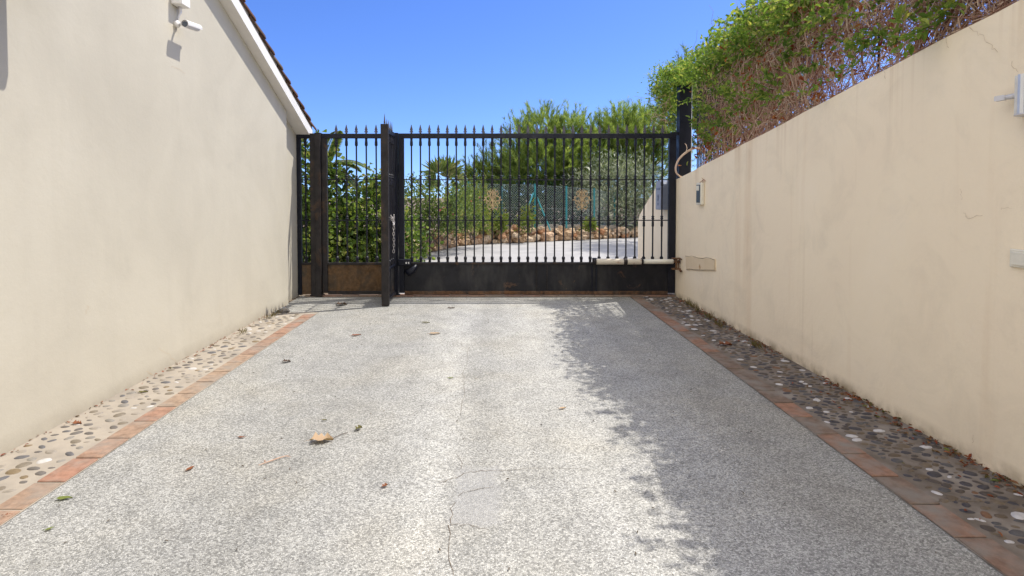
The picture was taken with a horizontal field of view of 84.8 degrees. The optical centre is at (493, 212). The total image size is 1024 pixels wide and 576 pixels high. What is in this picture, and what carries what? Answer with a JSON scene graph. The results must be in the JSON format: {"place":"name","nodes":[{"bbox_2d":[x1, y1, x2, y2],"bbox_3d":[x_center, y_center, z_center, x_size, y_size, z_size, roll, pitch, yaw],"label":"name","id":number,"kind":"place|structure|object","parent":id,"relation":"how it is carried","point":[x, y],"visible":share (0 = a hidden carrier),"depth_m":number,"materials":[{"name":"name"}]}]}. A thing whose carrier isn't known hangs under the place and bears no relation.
{"place":"outdoors","nodes":[
{"label":"outdoors","id":0,"kind":"place"},
{"bbox_2d":[0,312,318,525],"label":"pebble path","id":1,"kind":"structure","parent":0,"point":[34,460],"depth_m":3.56,"materials":[{"name":"multicoloured river pebbles"},{"name":"beige mortar"}]},
{"bbox_2d":[1,306,285,454],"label":"leaf litter","id":2,"kind":"object","parent":1,"relation":"on","point":[142,383],"visible":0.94,"depth_m":4.41,"materials":[{"name":"brown plant"}]},
{"bbox_2d":[0,314,314,524],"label":"brick edging","id":3,"kind":"object","parent":1,"relation":"on","point":[29,495],"visible":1,"depth_m":3.23,"materials":[{"name":"brick"}]},
{"bbox_2d":[239,308,281,333],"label":"weeds","id":4,"kind":"object","parent":1,"relation":"on","point":[242,331],"visible":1,"depth_m":6.28,"materials":[{"name":"green plant"}]},
{"bbox_2d":[277,308,289,312],"bbox_3d":[-2.496,1.173,6.649,0.151,0.076,0.090,1,2,20],"label":"stone","id":5,"kind":"object","parent":1,"relation":"on","point":[285,310],"visible":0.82,"depth_m":6.62,"materials":[{"name":"grey stone"}]},
{"bbox_2d":[339,221,633,241],"bbox_3d":[1.000,0.553,17.745,14.000,0.340,12.562,0,2,0],"label":"planting bed","id":6,"kind":"object","parent":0,"point":[540,222],"visible":0.13,"depth_m":21.04,"materials":[{"name":"soil"}]},
{"bbox_2d":[422,155,466,194],"bbox_3d":[-1.348,-0.327,15.007,1.367,2.515,0.587,0,2,0],"label":"fan palm","id":7,"kind":"object","parent":6,"relation":"on","point":[443,168],"visible":0.53,"depth_m":14.95,"materials":[{"name":"green plant"}]},
{"bbox_2d":[404,171,485,243],"bbox_3d":[-1.242,-0.119,12.883,2.764,1.656,1.591,-1,2,-37],"label":"bougainvillea","id":8,"kind":"object","parent":6,"relation":"on","point":[443,209],"visible":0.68,"depth_m":12.61,"materials":[{"name":"green plant"}]},
{"bbox_2d":[445,169,503,238],"bbox_3d":[-0.606,-0.236,14.540,1.808,1.865,1.996,0,2,0],"label":"shrub","id":9,"kind":"object","parent":6,"relation":"on","point":[485,208],"visible":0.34,"depth_m":14.60,"materials":[{"name":"green plant"}]},
{"bbox_2d":[443,171,512,222],"bbox_3d":[-0.599,-0.292,19.545,2.556,2.299,2.371,0,2,0],"label":"dark shrub","id":10,"kind":"object","parent":6,"relation":"on","point":[489,211],"visible":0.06,"depth_m":19.38,"materials":[{"name":"green plant"}]},
{"bbox_2d":[476,206,495,234],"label":"young shrub","id":11,"kind":"object","parent":6,"relation":"on","point":[484,223],"visible":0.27,"depth_m":15.98,"materials":[{"name":"green plant"}]},
{"bbox_2d":[488,209,511,234],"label":"young shrub","id":12,"kind":"object","parent":6,"relation":"on","point":[504,224],"visible":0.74,"depth_m":16.14,"materials":[{"name":"green plant"}]},
{"bbox_2d":[485,173,552,225],"bbox_3d":[0.728,-0.324,19.993,2.991,2.381,2.143,-1,2,-23],"label":"dark shrub","id":13,"kind":"object","parent":6,"relation":"on","point":[505,198],"visible":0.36,"depth_m":19.80,"materials":[{"name":"green plant"}]},
{"bbox_2d":[511,169,586,224],"bbox_3d":[1.925,-0.379,20.240,3.050,2.535,2.198,0,2,0],"label":"dark shrub","id":14,"kind":"object","parent":6,"relation":"on","point":[550,205],"visible":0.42,"depth_m":19.91,"materials":[{"name":"green plant"}]},
{"bbox_2d":[547,178,615,224],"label":"dark shrub","id":15,"kind":"object","parent":6,"relation":"on","point":[577,218],"visible":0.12,"depth_m":20.70,"materials":[{"name":"green plant"}]},
{"bbox_2d":[556,146,666,229],"bbox_3d":[4.491,-0.767,19.392,4.494,3.365,3.276,0,2,0],"label":"oleander","id":16,"kind":"object","parent":6,"relation":"on","point":[630,197],"visible":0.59,"depth_m":19.05,"materials":[{"name":"green plant"}]},
{"bbox_2d":[0,296,1003,575],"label":"driveway","id":17,"kind":"structure","parent":0,"point":[690,462],"depth_m":2.82,"materials":[{"name":"concrete"}]},
{"bbox_2d":[52,496,71,499],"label":"fallen leaf","id":18,"kind":"object","parent":17,"relation":"on","point":[61,497],"visible":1,"depth_m":2.57,"materials":[{"name":"green plant"}]},
{"bbox_2d":[259,455,289,464],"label":"twig","id":19,"kind":"object","parent":17,"relation":"on","point":[274,459],"visible":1,"depth_m":2.94,"materials":[{"name":"brown wood"}]},
{"bbox_2d":[314,133,324,296],"bbox_3d":[-2.396,0.033,7.696,0.106,2.251,0.123,0,2,0],"label":"gate post","id":20,"kind":"object","parent":17,"relation":"on","point":[318,217],"visible":0.98,"depth_m":7.65,"materials":[{"name":"brown metal"}]},
{"bbox_2d":[321,125,391,293],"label":"pedestrian gate","id":21,"kind":"structure","parent":20,"relation":"attached to","point":[348,277],"depth_m":7.72,"materials":[{"name":"black metal"}]},
{"bbox_2d":[307,432,332,440],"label":"fallen leaf","id":22,"kind":"object","parent":17,"relation":"on","point":[320,437],"visible":1,"depth_m":3.18,"materials":[{"name":"brown plant"}]},
{"bbox_2d":[304,294,674,296],"bbox_3d":[-0.050,1.143,7.767,5.100,0.020,0.145,0,2,0],"label":"threshold","id":23,"kind":"object","parent":17,"relation":"on","point":[373,295],"visible":0.73,"depth_m":7.70,"materials":[{"name":"ceramic"}]},
{"bbox_2d":[309,133,315,295],"bbox_3d":[-2.472,0.036,7.707,0.100,2.243,0.103,0,2,0],"label":"gate post","id":24,"kind":"object","parent":23,"relation":"on","point":[312,216],"visible":0.79,"depth_m":7.67,"materials":[{"name":"brown metal"}]},
{"bbox_2d":[395,133,399,294],"bbox_3d":[-1.347,0.031,7.719,0.107,2.253,0.098,0,2,0],"label":"gate post","id":25,"kind":"object","parent":23,"relation":"on","point":[397,224],"visible":0.54,"depth_m":7.70,"materials":[{"name":"black metal"}]},
{"bbox_2d":[380,113,395,305],"bbox_3d":[-1.354,-0.044,7.317,0.092,2.404,0.681,0,2,0],"label":"open gate leaf","id":26,"kind":"object","parent":25,"relation":"attached to","point":[388,196],"visible":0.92,"depth_m":7.01,"materials":[{"name":"brown metal"}]},
{"bbox_2d":[390,216,394,252],"bbox_3d":[-1.312,0.281,7.288,0.037,0.515,0.263,0,2,0],"label":"chain","id":27,"kind":"object","parent":26,"relation":"hanging from","point":[393,219],"visible":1,"depth_m":7.38,"materials":[{"name":"silver metal"}]},
{"bbox_2d":[398,125,675,294],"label":"driveway gate","id":28,"kind":"structure","parent":25,"relation":"attached to","point":[483,277],"depth_m":7.72,"materials":[{"name":"black metal"}]},
{"bbox_2d":[592,258,681,271],"bbox_3d":[1.944,0.691,7.613,1.185,0.185,0.248,0,2,9],"label":"gate opener","id":29,"kind":"object","parent":28,"relation":"attached to","point":[625,261],"visible":1,"depth_m":7.59,"materials":[{"name":"beige metal"}]},
{"bbox_2d":[64,297,935,574],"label":"debris","id":30,"kind":"object","parent":17,"relation":"on","point":[465,417],"visible":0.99,"depth_m":3.45,"materials":[{"name":"brown plant"}]},
{"bbox_2d":[399,237,669,293],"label":"road","id":31,"kind":"structure","parent":0,"point":[541,250],"depth_m":13.89,"materials":[{"name":"grey asphalt"}]},
{"bbox_2d":[245,0,1012,197],"label":"sky","id":32,"kind":"structure","parent":0,"point":[351,63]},
{"bbox_2d":[288,198,994,568],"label":"ground","id":33,"kind":"structure","parent":0,"point":[512,242],"depth_m":36.83,"materials":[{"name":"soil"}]},
{"bbox_2d":[0,0,316,455],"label":"house","id":34,"kind":"structure","parent":33,"relation":"on","point":[148,198],"depth_m":4.06,"materials":[{"name":"paint"}]},
{"bbox_2d":[171,0,189,19],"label":"junction box","id":35,"kind":"object","parent":34,"relation":"attached to","point":[182,4],"visible":1,"depth_m":4.63,"materials":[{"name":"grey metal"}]},
{"bbox_2d":[173,20,201,30],"bbox_3d":[-2.550,-1.556,4.660,0.160,0.078,0.204,0,2,0],"label":"security camera","id":36,"kind":"object","parent":34,"relation":"attached to","point":[187,24],"visible":1,"depth_m":4.61,"materials":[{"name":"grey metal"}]},
{"bbox_2d":[296,134,310,294],"bbox_3d":[-2.605,-0.038,7.721,0.190,2.351,0.056,0,2,0],"label":"narrow railing","id":37,"kind":"object","parent":34,"relation":"attached to","point":[304,277],"visible":0.93,"depth_m":7.71,"materials":[{"name":"black metal"}]},
{"bbox_2d":[307,130,372,189],"bbox_3d":[-2.803,-0.120,9.539,1.566,2.474,0.940,0,2,0],"label":"palm","id":38,"kind":"object","parent":33,"relation":"on","point":[331,142],"visible":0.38,"depth_m":9.34,"materials":[{"name":"green plant"}]},
{"bbox_2d":[301,129,380,261],"bbox_3d":[-2.809,-0.212,9.306,2.338,2.735,1.503,-2,3,-45],"label":"ivy bush","id":39,"kind":"object","parent":33,"relation":"on","point":[342,248],"visible":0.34,"depth_m":9.14,"materials":[{"name":"green plant"}]},
{"bbox_2d":[338,162,443,261],"bbox_3d":[-2.185,0.095,10.062,2.174,2.069,1.592,1,2,31],"label":"ivy bush","id":40,"kind":"object","parent":33,"relation":"on","point":[371,192],"visible":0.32,"depth_m":9.79,"materials":[{"name":"green plant"}]},
{"bbox_2d":[444,132,522,216],"bbox_3d":[-0.035,-1.310,22.524,3.905,4.015,2.503,0,2,12],"label":"pine tree","id":41,"kind":"object","parent":33,"relation":"on","point":[478,165],"visible":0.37,"depth_m":22.16,"materials":[{"name":"green plant"}]},
{"bbox_2d":[406,224,637,258],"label":"rock wall","id":42,"kind":"structure","parent":33,"relation":"on","point":[540,235],"depth_m":16.73,"materials":[{"name":"beige stone"}]},
{"bbox_2d":[507,198,541,234],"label":"young shrub","id":43,"kind":"object","parent":42,"relation":"on","point":[531,217],"visible":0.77,"depth_m":16.15,"materials":[{"name":"green plant"}]},
{"bbox_2d":[578,216,597,231],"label":"young shrub","id":44,"kind":"object","parent":42,"relation":"on","point":[593,226],"visible":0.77,"depth_m":17.15,"materials":[{"name":"green plant"}]},
{"bbox_2d":[453,182,614,233],"bbox_3d":[1.706,-0.067,17.272,5.881,1.821,1.244,-1,2,-24],"label":"chain link fence","id":45,"kind":"object","parent":33,"relation":"on","point":[565,202],"visible":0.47,"depth_m":17.25,"materials":[{"name":"metal"}]},
{"bbox_2d":[486,97,629,216],"bbox_3d":[2.223,-1.819,21.087,5.454,5.117,3.404,0,2,-10],"label":"pine tree","id":46,"kind":"object","parent":33,"relation":"on","point":[531,118],"visible":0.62,"depth_m":20.62,"materials":[{"name":"green plant"}]},
{"bbox_2d":[577,97,696,219],"bbox_3d":[5.201,-1.964,21.715,5.672,5.368,3.451,0,2,0],"label":"pine tree","id":47,"kind":"object","parent":33,"relation":"on","point":[636,116],"visible":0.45,"depth_m":21.13,"materials":[{"name":"green plant"}]},
{"bbox_2d":[645,12,827,160],"bbox_3d":[6.114,-2.341,15.464,5.274,6.514,4.827,2,3,44],"label":"pine tree","id":48,"kind":"object","parent":33,"relation":"on","point":[673,114],"visible":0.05,"depth_m":15.18,"materials":[{"name":"green plant"}]},
{"bbox_2d":[638,0,1023,486],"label":"garden wall","id":49,"kind":"structure","parent":33,"relation":"on","point":[862,239],"depth_m":3.49,"materials":[{"name":"beige paint"}]},
{"bbox_2d":[656,180,667,209],"bbox_3d":[2.452,-0.261,8.146,0.124,0.430,0.260,0,2,0],"label":"mailbox","id":50,"kind":"object","parent":49,"relation":"attached to","point":[665,195],"visible":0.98,"depth_m":8.03,"materials":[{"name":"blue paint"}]},
{"bbox_2d":[670,83,691,178],"bbox_3d":[2.601,-1.121,7.801,0.282,1.350,0.135,0,2,0],"label":"fence post","id":51,"kind":"object","parent":49,"relation":"on","point":[683,132],"visible":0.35,"depth_m":7.74,"materials":[{"name":"black metal"}]},
{"bbox_2d":[696,178,705,204],"bbox_3d":[2.500,-0.260,6.720,0.077,0.328,0.211,0,2,0],"label":"intercom","id":52,"kind":"object","parent":49,"relation":"attached to","point":[699,193],"visible":1,"depth_m":6.68,"materials":[{"name":"beige plastic"}]},
{"bbox_2d":[636,0,1018,176],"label":"vine hedge","id":53,"kind":"object","parent":49,"relation":"attached to","point":[747,46],"visible":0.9,"depth_m":4.85,"materials":[{"name":"green plant"}]},
{"bbox_2d":[694,0,976,167],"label":"railing","id":54,"kind":"object","parent":49,"relation":"on","point":[706,117],"visible":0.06,"depth_m":7.24,"materials":[{"name":"metal"}]},
{"bbox_2d":[994,73,1023,116],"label":"wall lamp","id":55,"kind":"object","parent":49,"relation":"attached to","point":[1017,95],"visible":1,"depth_m":2.59,"materials":[{"name":"metal"}]},
{"bbox_2d":[1010,249,1023,268],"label":"wall switch","id":56,"kind":"object","parent":49,"relation":"attached to","point":[1016,258],"depth_m":2.67,"materials":[{"name":"beige plastic"}]},
{"bbox_2d":[632,296,1023,575],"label":"pebble path","id":57,"kind":"structure","parent":0,"point":[924,468],"depth_m":3.18,"materials":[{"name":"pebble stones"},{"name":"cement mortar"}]},
{"bbox_2d":[684,298,763,349],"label":"weeds","id":58,"kind":"object","parent":57,"relation":"on","point":[720,324],"visible":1,"depth_m":5.98,"materials":[{"name":"green plant"}]},
{"bbox_2d":[719,340,731,344],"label":"fallen leaf","id":59,"kind":"object","parent":57,"relation":"on","point":[727,343],"visible":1,"depth_m":5.20,"materials":[{"name":"brown plant"}]},
{"bbox_2d":[630,296,1023,575],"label":"brick edging","id":60,"kind":"object","parent":57,"relation":"on","point":[1005,561],"visible":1,"depth_m":2.82,"materials":[{"name":"brick"}]},
{"bbox_2d":[671,298,1023,535],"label":"leaf litter","id":61,"kind":"object","parent":57,"relation":"on","point":[858,398],"visible":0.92,"depth_m":3.28,"materials":[{"name":"brown plant"}]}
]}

